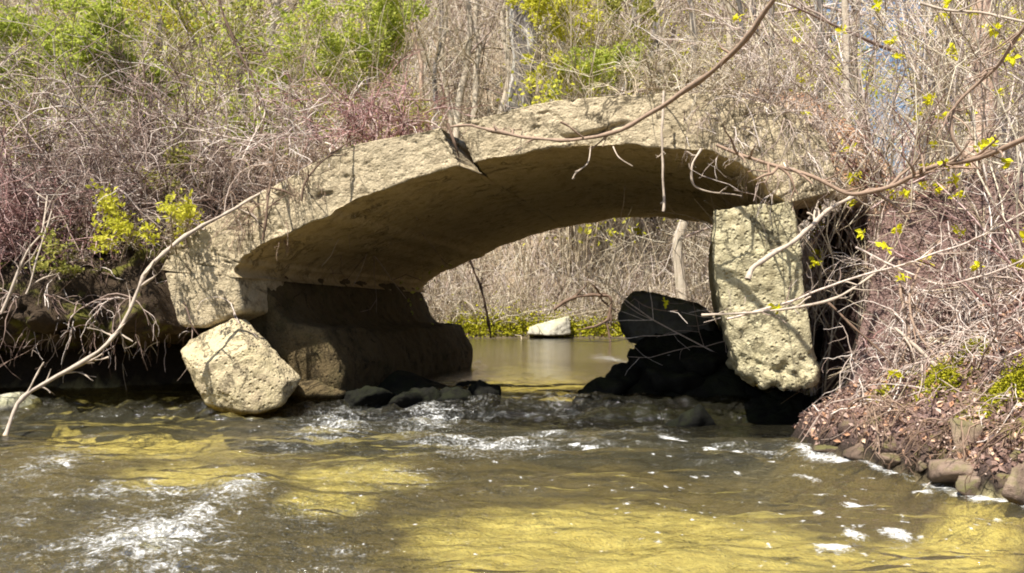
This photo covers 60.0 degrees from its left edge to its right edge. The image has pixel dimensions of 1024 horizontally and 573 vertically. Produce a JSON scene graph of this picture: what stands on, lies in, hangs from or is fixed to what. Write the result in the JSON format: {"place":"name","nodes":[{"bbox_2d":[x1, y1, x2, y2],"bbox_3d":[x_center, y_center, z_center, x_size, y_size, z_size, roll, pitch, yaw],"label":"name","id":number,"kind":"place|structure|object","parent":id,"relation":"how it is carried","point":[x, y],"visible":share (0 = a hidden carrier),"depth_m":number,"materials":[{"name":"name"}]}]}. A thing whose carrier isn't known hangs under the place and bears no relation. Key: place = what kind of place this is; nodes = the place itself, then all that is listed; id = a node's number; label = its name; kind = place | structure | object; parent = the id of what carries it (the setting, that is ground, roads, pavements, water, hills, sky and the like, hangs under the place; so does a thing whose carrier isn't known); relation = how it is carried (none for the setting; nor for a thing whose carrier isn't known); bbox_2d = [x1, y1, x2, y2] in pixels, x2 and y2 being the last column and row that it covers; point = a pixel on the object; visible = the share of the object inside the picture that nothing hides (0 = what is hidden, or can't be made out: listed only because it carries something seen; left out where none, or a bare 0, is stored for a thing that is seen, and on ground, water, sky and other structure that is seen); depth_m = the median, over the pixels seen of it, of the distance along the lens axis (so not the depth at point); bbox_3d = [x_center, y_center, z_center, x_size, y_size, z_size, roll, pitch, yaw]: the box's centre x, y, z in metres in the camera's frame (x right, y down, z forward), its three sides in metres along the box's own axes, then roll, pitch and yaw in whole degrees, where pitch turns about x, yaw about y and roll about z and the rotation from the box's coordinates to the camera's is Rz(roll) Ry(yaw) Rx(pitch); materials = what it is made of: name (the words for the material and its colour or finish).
{"place":"outdoors","nodes":[
{"label":"outdoors","id":0,"kind":"place"},
{"bbox_2d":[0,196,212,353],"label":"bank","id":1,"kind":"structure","parent":0,"point":[40,318],"depth_m":7.55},
{"bbox_2d":[0,78,66,199],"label":"leafy shrub","id":2,"kind":"object","parent":1,"relation":"on","point":[8,119],"visible":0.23,"depth_m":9.24,"materials":[{"name":"green plant"}]},
{"bbox_2d":[0,0,101,176],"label":"leafy shrub","id":3,"kind":"object","parent":1,"relation":"on","point":[13,27],"visible":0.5,"depth_m":10.55,"materials":[{"name":"green plant"}]},
{"bbox_2d":[25,220,90,278],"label":"leafy shrub","id":4,"kind":"object","parent":1,"relation":"on","point":[62,269],"visible":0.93,"depth_m":7.32,"materials":[{"name":"green plant"}]},
{"bbox_2d":[0,114,159,272],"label":"briar thicket","id":5,"kind":"object","parent":1,"relation":"on","point":[2,174],"visible":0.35,"depth_m":7.64,"materials":[{"name":"plant"}]},
{"bbox_2d":[0,162,69,312],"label":"branch","id":6,"kind":"object","parent":5,"relation":"attached to","point":[15,279],"visible":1,"depth_m":7.04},
{"bbox_2d":[0,160,161,275],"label":"briar thicket","id":7,"kind":"object","parent":1,"relation":"on","point":[19,222],"visible":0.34,"depth_m":7.72,"materials":[{"name":"plant"}]},
{"bbox_2d":[0,295,165,376],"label":"hanging canes","id":8,"kind":"object","parent":1,"relation":"hanging from","point":[95,316],"visible":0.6,"depth_m":7.23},
{"bbox_2d":[18,0,199,197],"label":"leafy shrub","id":9,"kind":"object","parent":1,"relation":"on","point":[97,12],"visible":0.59,"depth_m":9.77,"materials":[{"name":"green plant"}]},
{"bbox_2d":[0,0,218,379],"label":"briar thicket","id":10,"kind":"object","parent":1,"relation":"on","point":[30,147],"visible":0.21,"depth_m":8.16,"materials":[{"name":"plant"}]},
{"bbox_2d":[85,178,146,262],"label":"leafy shrub","id":11,"kind":"object","parent":1,"relation":"on","point":[111,207],"visible":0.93,"depth_m":7.41,"materials":[{"name":"yellow plant"}]},
{"bbox_2d":[0,127,258,353],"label":"briar thicket","id":12,"kind":"object","parent":1,"relation":"on","point":[133,218],"visible":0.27,"depth_m":7.93,"materials":[{"name":"plant"}]},
{"bbox_2d":[0,0,292,398],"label":"briar thicket","id":13,"kind":"object","parent":1,"relation":"on","point":[69,115],"visible":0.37,"depth_m":8.43,"materials":[{"name":"plant"}]},
{"bbox_2d":[121,130,216,248],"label":"leafy shrub","id":14,"kind":"object","parent":1,"relation":"on","point":[175,165],"visible":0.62,"depth_m":8.23,"materials":[{"name":"green plant"}]},
{"bbox_2d":[0,78,340,280],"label":"briar thicket","id":15,"kind":"object","parent":1,"relation":"on","point":[215,198],"visible":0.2,"depth_m":8.22,"materials":[{"name":"plant"}]},
{"bbox_2d":[94,122,302,241],"bbox_3d":[-3.023,-0.818,8.945,2.583,1.737,2.415,0,-2,0],"label":"briar thicket","id":16,"kind":"object","parent":1,"relation":"on","point":[242,194],"visible":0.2,"depth_m":8.44,"materials":[{"name":"plant"}]},
{"bbox_2d":[0,0,467,364],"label":"briar thicket","id":17,"kind":"object","parent":1,"relation":"on","point":[163,130],"visible":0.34,"depth_m":8.47,"materials":[{"name":"plant"}]},
{"bbox_2d":[193,48,307,187],"bbox_3d":[-2.659,-1.593,9.201,1.306,1.728,0.992,1,-2,-27],"label":"leafy shrub","id":18,"kind":"object","parent":1,"relation":"on","point":[262,70],"visible":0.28,"depth_m":9.07,"materials":[{"name":"green plant"}]},
{"bbox_2d":[227,0,397,178],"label":"leafy shrub","id":19,"kind":"object","parent":1,"relation":"on","point":[330,38],"visible":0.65,"depth_m":11.51,"materials":[{"name":"green plant"}]},
{"bbox_2d":[0,0,1023,572],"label":"ground","id":20,"kind":"structure","parent":0,"point":[140,374],"depth_m":5.40,"materials":[{"name":"soil"}]},
{"bbox_2d":[30,0,240,150],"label":"leafy shrub","id":21,"kind":"object","parent":20,"relation":"on","point":[169,21],"visible":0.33,"depth_m":11.97,"materials":[{"name":"green plant"}]},
{"bbox_2d":[111,0,330,170],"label":"leafy shrub","id":22,"kind":"object","parent":20,"relation":"on","point":[233,56],"visible":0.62,"depth_m":11.73,"materials":[{"name":"green plant"}]},
{"bbox_2d":[117,0,368,156],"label":"bare tree","id":23,"kind":"object","parent":20,"relation":"on","point":[181,46],"visible":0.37,"depth_m":12.13,"materials":[{"name":"brown plant"}]},
{"bbox_2d":[135,0,468,183],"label":"bare tree","id":24,"kind":"object","parent":20,"relation":"on","point":[274,20],"visible":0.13,"depth_m":13.10,"materials":[{"name":"brown plant"}]},
{"bbox_2d":[242,0,506,284],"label":"leafy shrub","id":25,"kind":"object","parent":20,"relation":"on","point":[395,11],"visible":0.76,"depth_m":11.94,"materials":[{"name":"green plant"}]},
{"bbox_2d":[391,0,502,132],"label":"bare tree","id":26,"kind":"object","parent":20,"relation":"on","point":[443,38],"visible":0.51,"depth_m":35.25,"materials":[{"name":"beige plant"}]},
{"bbox_2d":[412,0,496,129],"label":"bare tree","id":27,"kind":"object","parent":20,"relation":"on","point":[434,83],"visible":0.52,"depth_m":35.16,"materials":[{"name":"grey plant"}]},
{"bbox_2d":[400,0,512,119],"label":"bare tree","id":28,"kind":"object","parent":20,"relation":"on","point":[476,62],"visible":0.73,"depth_m":35.19,"materials":[{"name":"beige plant"}]},
{"bbox_2d":[407,0,512,137],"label":"bare tree","id":29,"kind":"object","parent":20,"relation":"on","point":[459,100],"visible":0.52,"depth_m":35.28,"materials":[{"name":"beige plant"}]},
{"bbox_2d":[392,0,585,113],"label":"bare tree","id":30,"kind":"object","parent":20,"relation":"on","point":[506,89],"visible":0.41,"depth_m":35.29,"materials":[{"name":"beige plant"}]},
{"bbox_2d":[162,93,834,423],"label":"arch bridge","id":31,"kind":"structure","parent":20,"relation":"on","point":[486,192],"depth_m":7.59,"materials":[{"name":"beige concrete"}]},
{"bbox_2d":[2,190,262,437],"bbox_3d":[-2.737,0.122,6.829,2.025,1.935,0.370,1,-2,-38],"label":"branch","id":32,"kind":"object","parent":31,"relation":"attached to","point":[88,359],"visible":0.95,"depth_m":6.68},
{"bbox_2d":[134,185,203,259],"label":"leafy shrub","id":33,"kind":"object","parent":31,"relation":"on","point":[183,215],"visible":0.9,"depth_m":7.37,"materials":[{"name":"yellow plant"}]},
{"bbox_2d":[204,188,305,259],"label":"vine sprays","id":34,"kind":"object","parent":31,"relation":"attached to","point":[246,222],"visible":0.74,"depth_m":7.37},
{"bbox_2d":[230,141,329,204],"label":"vine sprays","id":35,"kind":"object","parent":31,"relation":"attached to","point":[288,162],"visible":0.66,"depth_m":7.36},
{"bbox_2d":[135,44,448,247],"bbox_3d":[-1.895,-1.213,8.303,2.630,2.028,2.826,0,-2,0],"label":"briar thicket","id":36,"kind":"object","parent":31,"relation":"on","point":[302,143],"visible":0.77,"depth_m":8.02,"materials":[{"name":"plant"}]},
{"bbox_2d":[244,36,489,156],"bbox_3d":[-1.440,-1.476,8.321,2.050,1.657,2.117,2,-2,-40],"label":"briar thicket","id":37,"kind":"object","parent":31,"relation":"on","point":[365,117],"visible":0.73,"depth_m":7.97,"materials":[{"name":"plant"}]},
{"bbox_2d":[447,0,775,152],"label":"branch","id":38,"kind":"object","parent":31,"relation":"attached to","point":[745,39],"visible":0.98,"depth_m":6.28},
{"bbox_2d":[581,25,766,121],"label":"dry weeds","id":39,"kind":"object","parent":31,"relation":"on","point":[645,70],"visible":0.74,"depth_m":6.94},
{"bbox_2d":[632,12,832,136],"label":"dry weeds","id":40,"kind":"object","parent":31,"relation":"on","point":[719,91],"visible":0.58,"depth_m":6.80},
{"bbox_2d":[689,103,805,199],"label":"vine sprays","id":41,"kind":"object","parent":31,"relation":"attached to","point":[743,145],"visible":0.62,"depth_m":6.61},
{"bbox_2d":[752,148,846,223],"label":"vine sprays","id":42,"kind":"object","parent":31,"relation":"attached to","point":[814,160],"visible":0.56,"depth_m":6.48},
{"bbox_2d":[704,77,911,203],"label":"dry weeds","id":43,"kind":"object","parent":31,"relation":"on","point":[823,126],"visible":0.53,"depth_m":6.67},
{"bbox_2d":[449,0,555,111],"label":"bare tree","id":44,"kind":"object","parent":20,"relation":"on","point":[522,19],"visible":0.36,"depth_m":34.95,"materials":[{"name":"grey plant"}]},
{"bbox_2d":[0,0,1023,338],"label":"undergrowth","id":45,"kind":"object","parent":20,"relation":"on","point":[466,290],"visible":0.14,"depth_m":29.93,"materials":[{"name":"plant"}]},
{"bbox_2d":[527,316,570,335],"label":"rock","id":46,"kind":"object","parent":20,"relation":"on","point":[558,326],"visible":0.98,"depth_m":26.82,"materials":[{"name":"stone"}]},
{"bbox_2d":[445,0,688,305],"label":"leafy shrub","id":47,"kind":"object","parent":20,"relation":"on","point":[544,7],"visible":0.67,"depth_m":31.14,"materials":[{"name":"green plant"}]},
{"bbox_2d":[478,0,698,304],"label":"leafy shrub","id":48,"kind":"object","parent":20,"relation":"on","point":[590,69],"visible":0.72,"depth_m":29.49,"materials":[{"name":"green plant"}]},
{"bbox_2d":[167,88,1023,479],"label":"leaf litter","id":49,"kind":"object","parent":20,"relation":"on","point":[825,416],"visible":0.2,"depth_m":5.48,"materials":[{"name":"brown plant"}]},
{"bbox_2d":[510,0,736,291],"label":"leafy shrub","id":50,"kind":"object","parent":20,"relation":"on","point":[614,9],"visible":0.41,"depth_m":32.16,"materials":[{"name":"green plant"}]},
{"bbox_2d":[570,0,780,300],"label":"bare tree","id":51,"kind":"object","parent":20,"relation":"on","point":[680,283],"visible":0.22,"depth_m":27.49,"materials":[{"name":"beige plant"}]},
{"bbox_2d":[621,329,757,427],"bbox_3d":[1.859,0.934,9.350,1.507,0.991,3.459,0,-2,12],"label":"rock","id":52,"kind":"object","parent":20,"relation":"on","point":[724,379],"visible":0.32,"depth_m":8.31,"materials":[{"name":"stone"}]},
{"bbox_2d":[618,290,718,343],"bbox_3d":[1.726,0.346,9.664,1.115,0.612,1.302,0,-2,8],"label":"fallen slab","id":53,"kind":"object","parent":52,"relation":"on","point":[674,321],"depth_m":9.13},
{"bbox_2d":[443,286,1023,442],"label":"moss","id":54,"kind":"object","parent":20,"relation":"on","point":[1017,378],"visible":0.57,"depth_m":5.49,"materials":[{"name":"plant"}]},
{"bbox_2d":[562,32,944,394],"bbox_3d":[2.260,-0.694,8.087,3.978,3.640,3.532,2,-2,-42],"label":"budding shrub","id":55,"kind":"object","parent":20,"relation":"on","point":[637,229],"visible":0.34,"depth_m":7.89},
{"bbox_2d":[745,196,871,280],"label":"branch","id":56,"kind":"object","parent":20,"relation":"on","point":[799,236],"visible":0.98,"depth_m":5.94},
{"bbox_2d":[697,0,921,127],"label":"bare tree","id":57,"kind":"object","parent":20,"relation":"on","point":[844,58],"visible":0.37,"depth_m":13.14,"materials":[{"name":"beige plant"}]},
{"bbox_2d":[665,0,956,231],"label":"bare tree","id":58,"kind":"object","parent":20,"relation":"on","point":[771,10],"visible":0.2,"depth_m":16.56,"materials":[{"name":"grey plant"}]},
{"bbox_2d":[635,0,1023,209],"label":"budding shrub","id":59,"kind":"object","parent":20,"relation":"on","point":[865,99],"visible":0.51,"depth_m":7.53,"materials":[{"name":"plant"}]},
{"bbox_2d":[673,0,1000,230],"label":"bare tree","id":60,"kind":"object","parent":20,"relation":"on","point":[820,5],"visible":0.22,"depth_m":19.21,"materials":[{"name":"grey plant"}]},
{"bbox_2d":[703,33,1023,403],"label":"budding shrub","id":61,"kind":"object","parent":20,"relation":"on","point":[818,262],"visible":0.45,"depth_m":6.94,"materials":[{"name":"plant"}]},
{"bbox_2d":[716,125,1023,219],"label":"branch","id":62,"kind":"object","parent":61,"relation":"attached to","point":[942,164],"visible":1,"depth_m":5.92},
{"bbox_2d":[727,211,1023,322],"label":"branch","id":63,"kind":"object","parent":61,"relation":"attached to","point":[786,302],"visible":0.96,"depth_m":5.76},
{"bbox_2d":[701,256,905,316],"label":"branch","id":64,"kind":"object","parent":63,"relation":"attached to","point":[800,305],"visible":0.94,"depth_m":5.86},
{"bbox_2d":[804,124,927,247],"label":"budding shrub","id":65,"kind":"object","parent":20,"relation":"on","point":[857,217],"visible":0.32,"depth_m":7.54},
{"bbox_2d":[807,69,958,239],"bbox_3d":[3.038,-0.856,7.151,2.260,1.439,1.291,-1,-2,21],"label":"budding shrub","id":66,"kind":"object","parent":20,"relation":"on","point":[939,189],"visible":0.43,"depth_m":7.03,"materials":[{"name":"plant"}]},
{"bbox_2d":[842,385,925,467],"bbox_3d":[2.154,0.844,5.057,0.466,0.554,0.655,-1,-2,36],"label":"root tangle","id":67,"kind":"object","parent":20,"relation":"on","point":[904,407],"visible":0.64,"depth_m":5.05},
{"bbox_2d":[748,0,1020,157],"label":"bare tree","id":68,"kind":"object","parent":20,"relation":"on","point":[853,81],"visible":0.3,"depth_m":14.98,"materials":[{"name":"beige plant"}]},
{"bbox_2d":[785,0,997,174],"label":"bare tree","id":69,"kind":"object","parent":20,"relation":"on","point":[988,5],"visible":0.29,"depth_m":11.98,"materials":[{"name":"grey plant"}]},
{"bbox_2d":[868,261,931,386],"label":"branch","id":70,"kind":"object","parent":20,"relation":"on","point":[903,356],"visible":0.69,"depth_m":5.79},
{"bbox_2d":[818,283,985,404],"bbox_3d":[2.623,0.585,5.854,1.294,1.200,1.210,1,-2,-28],"label":"bramble","id":71,"kind":"object","parent":20,"relation":"on","point":[877,358],"visible":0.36,"depth_m":5.78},
{"bbox_2d":[784,162,1023,497],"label":"twig litter","id":72,"kind":"object","parent":20,"relation":"on","point":[971,303],"visible":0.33,"depth_m":6.16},
{"bbox_2d":[807,0,1023,190],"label":"budding shrub","id":73,"kind":"object","parent":20,"relation":"on","point":[949,49],"visible":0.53,"depth_m":7.38,"materials":[{"name":"plant"}]},
{"bbox_2d":[811,202,1023,355],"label":"bramble","id":74,"kind":"object","parent":20,"relation":"on","point":[954,291],"visible":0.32,"depth_m":6.46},
{"bbox_2d":[835,0,1023,182],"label":"budding shrub","id":75,"kind":"object","parent":20,"relation":"on","point":[983,98],"visible":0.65,"depth_m":7.06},
{"bbox_2d":[840,0,1023,277],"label":"budding shrub","id":76,"kind":"object","parent":20,"relation":"on","point":[927,102],"visible":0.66,"depth_m":6.68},
{"bbox_2d":[920,0,1023,66],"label":"branch","id":77,"kind":"object","parent":76,"relation":"attached to","point":[992,32],"visible":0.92,"depth_m":5.90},
{"bbox_2d":[934,25,1023,187],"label":"branch","id":78,"kind":"object","parent":76,"relation":"attached to","point":[1015,36],"visible":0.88,"depth_m":5.57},
{"bbox_2d":[883,402,986,478],"bbox_3d":[2.273,0.881,4.704,0.527,0.518,0.708,-1,-2,27],"label":"root tangle","id":79,"kind":"object","parent":20,"relation":"on","point":[947,429],"visible":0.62,"depth_m":4.73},
{"bbox_2d":[847,0,1023,182],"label":"bare tree","id":80,"kind":"object","parent":20,"relation":"on","point":[930,84],"visible":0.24,"depth_m":11.07,"materials":[{"name":"grey plant"}]},
{"bbox_2d":[859,176,1023,315],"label":"budding shrub","id":81,"kind":"object","parent":20,"relation":"on","point":[883,244],"visible":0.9,"depth_m":5.72,"materials":[{"name":"plant"}]},
{"bbox_2d":[855,228,1023,316],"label":"branch","id":82,"kind":"object","parent":81,"relation":"attached to","point":[876,258],"visible":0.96,"depth_m":5.58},
{"bbox_2d":[870,256,1023,388],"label":"bramble","id":83,"kind":"object","parent":20,"relation":"on","point":[964,332],"visible":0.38,"depth_m":5.51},
{"bbox_2d":[875,227,1023,376],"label":"bramble","id":84,"kind":"object","parent":20,"relation":"on","point":[938,306],"visible":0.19,"depth_m":6.35,"materials":[{"name":"plant"}]},
{"bbox_2d":[886,262,1023,424],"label":"bramble","id":85,"kind":"object","parent":20,"relation":"on","point":[1008,357],"visible":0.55,"depth_m":4.93,"materials":[{"name":"plant"}]},
{"bbox_2d":[912,394,1023,486],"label":"root tangle","id":86,"kind":"object","parent":20,"relation":"on","point":[988,436],"visible":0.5,"depth_m":4.49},
{"bbox_2d":[921,151,1023,315],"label":"budding shrub","id":87,"kind":"object","parent":20,"relation":"on","point":[977,263],"visible":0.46,"depth_m":6.32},
{"bbox_2d":[962,397,1023,506],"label":"root tangle","id":88,"kind":"object","parent":20,"relation":"on","point":[1017,425],"visible":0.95,"depth_m":4.27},
{"bbox_2d":[1001,462,1023,508],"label":"stone","id":89,"kind":"object","parent":20,"relation":"on","point":[1013,491],"visible":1,"depth_m":4.00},
{"bbox_2d":[0,338,1023,572],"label":"water","id":90,"kind":"structure","parent":0,"point":[154,542],"depth_m":5.05,"materials":[{"name":"brown liquid"}]},
{"bbox_2d":[0,392,42,424],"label":"rock","id":91,"kind":"object","parent":90,"relation":"in","point":[8,401],"visible":0.77,"depth_m":7.46,"materials":[{"name":"stone"}]},
{"bbox_2d":[181,318,300,414],"bbox_3d":[-2.365,0.692,7.601,1.190,0.838,0.976,0,-2,0],"label":"fallen block","id":92,"kind":"object","parent":90,"relation":"on","point":[233,365],"depth_m":7.18,"materials":[{"name":"concrete"}]},
{"bbox_2d":[292,380,345,398],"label":"rock","id":93,"kind":"object","parent":90,"relation":"in","point":[315,389],"visible":0.66,"depth_m":7.71,"materials":[{"name":"stone"}]},
{"bbox_2d":[337,385,393,420],"bbox_3d":[-1.278,1.021,7.680,0.429,0.327,0.327,2,-2,-41],"label":"rock","id":94,"kind":"object","parent":90,"relation":"in","point":[374,397],"visible":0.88,"depth_m":7.64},
{"bbox_2d":[378,370,451,416],"bbox_3d":[-0.974,1.016,8.412,0.874,0.440,0.832,0,-2,0],"label":"rock","id":95,"kind":"object","parent":90,"relation":"in","point":[396,382],"visible":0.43,"depth_m":8.26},
{"bbox_2d":[389,386,443,432],"bbox_3d":[-0.819,1.085,7.724,0.393,0.417,0.508,-1,-2,21],"label":"rock","id":96,"kind":"object","parent":90,"relation":"in","point":[412,396],"visible":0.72,"depth_m":7.68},
{"bbox_2d":[437,386,473,422],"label":"rock","id":97,"kind":"object","parent":90,"relation":"in","point":[454,394],"visible":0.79,"depth_m":7.76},
{"bbox_2d":[468,380,500,419],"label":"rock","id":98,"kind":"object","parent":90,"relation":"in","point":[478,387],"visible":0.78,"depth_m":7.96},
{"bbox_2d":[565,395,663,427],"bbox_3d":[0.982,1.109,8.244,0.933,0.198,1.577,0,-2,13],"label":"rock","id":99,"kind":"object","parent":90,"relation":"in","point":[646,417],"visible":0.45,"depth_m":7.78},
{"bbox_2d":[572,377,626,410],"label":"rock","id":100,"kind":"object","parent":99,"relation":"on","point":[604,385],"visible":0.8,"depth_m":7.95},
{"bbox_2d":[605,362,639,393],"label":"rock","id":101,"kind":"object","parent":99,"relation":"on","point":[630,378],"visible":0.59,"depth_m":8.37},
{"bbox_2d":[663,404,717,444],"bbox_3d":[1.418,1.064,6.894,0.464,0.331,0.369,1,-2,-37],"label":"rock","id":102,"kind":"object","parent":90,"relation":"in","point":[697,416],"visible":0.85,"depth_m":6.72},
{"bbox_2d":[684,385,766,426],"bbox_3d":[2.020,1.027,8.369,0.936,0.415,1.782,-1,-2,21],"label":"rock","id":103,"kind":"object","parent":90,"relation":"in","point":[751,392],"visible":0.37,"depth_m":7.73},
{"bbox_2d":[715,426,753,454],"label":"rock","id":104,"kind":"object","parent":90,"relation":"in","point":[737,433],"visible":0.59,"depth_m":6.55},
{"bbox_2d":[736,391,812,437],"bbox_3d":[2.374,1.046,7.524,0.868,0.347,1.877,-1,-2,20],"label":"rock","id":105,"kind":"object","parent":90,"relation":"in","point":[768,409],"visible":0.62,"depth_m":7.11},
{"bbox_2d":[927,457,978,482],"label":"stone","id":106,"kind":"object","parent":90,"relation":"in","point":[950,470],"visible":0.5,"depth_m":4.41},
{"bbox_2d":[742,94,908,208],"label":"bank","id":107,"kind":"structure","parent":0,"point":[857,203],"depth_m":7.70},
{"bbox_2d":[675,17,862,197],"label":"dry weeds","id":108,"kind":"object","parent":107,"relation":"on","point":[770,97],"visible":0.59,"depth_m":6.71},
{"bbox_2d":[823,0,944,176],"label":"sky","id":109,"kind":"structure","parent":0,"point":[828,10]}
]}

